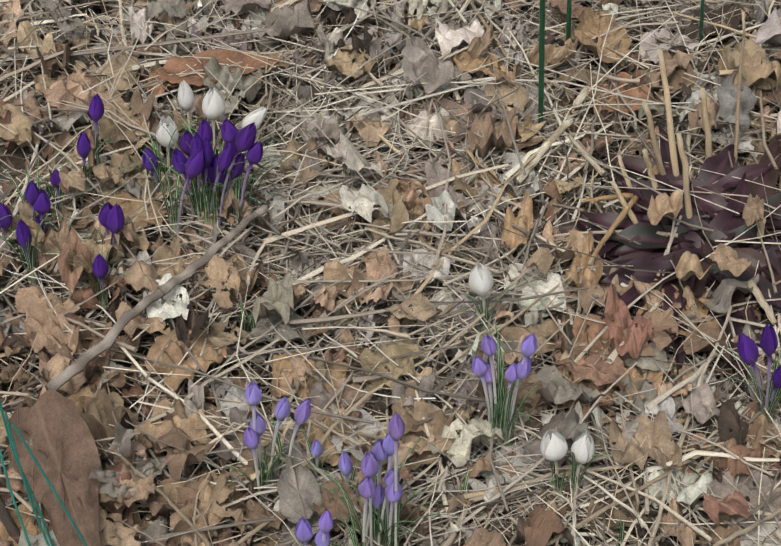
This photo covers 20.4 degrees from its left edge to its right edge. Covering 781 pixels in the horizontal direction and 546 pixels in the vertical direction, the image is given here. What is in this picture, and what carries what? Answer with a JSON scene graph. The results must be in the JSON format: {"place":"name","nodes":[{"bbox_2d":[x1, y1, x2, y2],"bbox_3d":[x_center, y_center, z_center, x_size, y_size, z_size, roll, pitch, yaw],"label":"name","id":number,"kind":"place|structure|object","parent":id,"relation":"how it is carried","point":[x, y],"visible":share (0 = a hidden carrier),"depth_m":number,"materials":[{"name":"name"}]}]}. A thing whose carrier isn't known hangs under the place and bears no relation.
{"place":"outdoors","nodes":[
{"label":"outdoors","id":0,"kind":"place"},
{"bbox_2d":[0,1,767,539],"bbox_3d":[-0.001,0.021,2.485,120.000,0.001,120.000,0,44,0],"label":"soil","id":1,"kind":"structure","parent":0,"point":[310,251],"depth_m":2.41,"materials":[{"name":"brown soil"}]},
{"bbox_2d":[0,0,704,545],"bbox_3d":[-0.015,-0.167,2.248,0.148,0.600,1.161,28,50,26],"label":"garden stakes and wire","id":2,"kind":"object","parent":1,"relation":"on","point":[540,120],"visible":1,"depth_m":2.04,"materials":[{"name":"green metal"}]},
{"bbox_2d":[0,0,780,545],"bbox_3d":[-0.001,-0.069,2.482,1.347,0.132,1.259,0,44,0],"label":"dead leaves","id":3,"kind":"object","parent":1,"relation":"on","point":[98,494],"visible":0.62,"depth_m":2.36,"materials":[{"name":"brown plant"}]},
{"bbox_2d":[0,29,780,545],"bbox_3d":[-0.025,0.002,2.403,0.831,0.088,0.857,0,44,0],"label":"twigs","id":4,"kind":"object","parent":3,"relation":"on","point":[80,365],"visible":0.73,"depth_m":2.29,"materials":[{"name":"wood"}]},
{"bbox_2d":[0,0,780,545],"bbox_3d":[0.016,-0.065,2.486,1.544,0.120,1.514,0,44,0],"label":"dry grass straws","id":5,"kind":"object","parent":1,"relation":"on","point":[364,242],"visible":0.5,"depth_m":2.44,"materials":[{"name":"beige plant"}]},
{"bbox_2d":[561,121,780,395],"bbox_3d":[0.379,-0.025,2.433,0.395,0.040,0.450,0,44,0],"label":"dark-leaved plant","id":6,"kind":"object","parent":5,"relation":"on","point":[648,252],"visible":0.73,"depth_m":2.45,"materials":[{"name":"purple plant"}]},
{"bbox_2d":[568,11,777,324],"bbox_3d":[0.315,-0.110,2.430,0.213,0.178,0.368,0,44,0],"label":"cut stalks","id":7,"kind":"object","parent":6,"relation":"on","point":[756,291],"visible":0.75,"depth_m":2.50,"materials":[{"name":"dry plant stalk"},{"name":"straw"}]},
{"bbox_2d":[0,36,780,545],"bbox_3d":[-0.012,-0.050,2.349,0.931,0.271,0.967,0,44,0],"label":"crocus","id":8,"kind":"object","parent":1,"relation":"on","point":[202,160],"depth_m":2.23,"materials":[{"name":"purple plant"}]}
]}

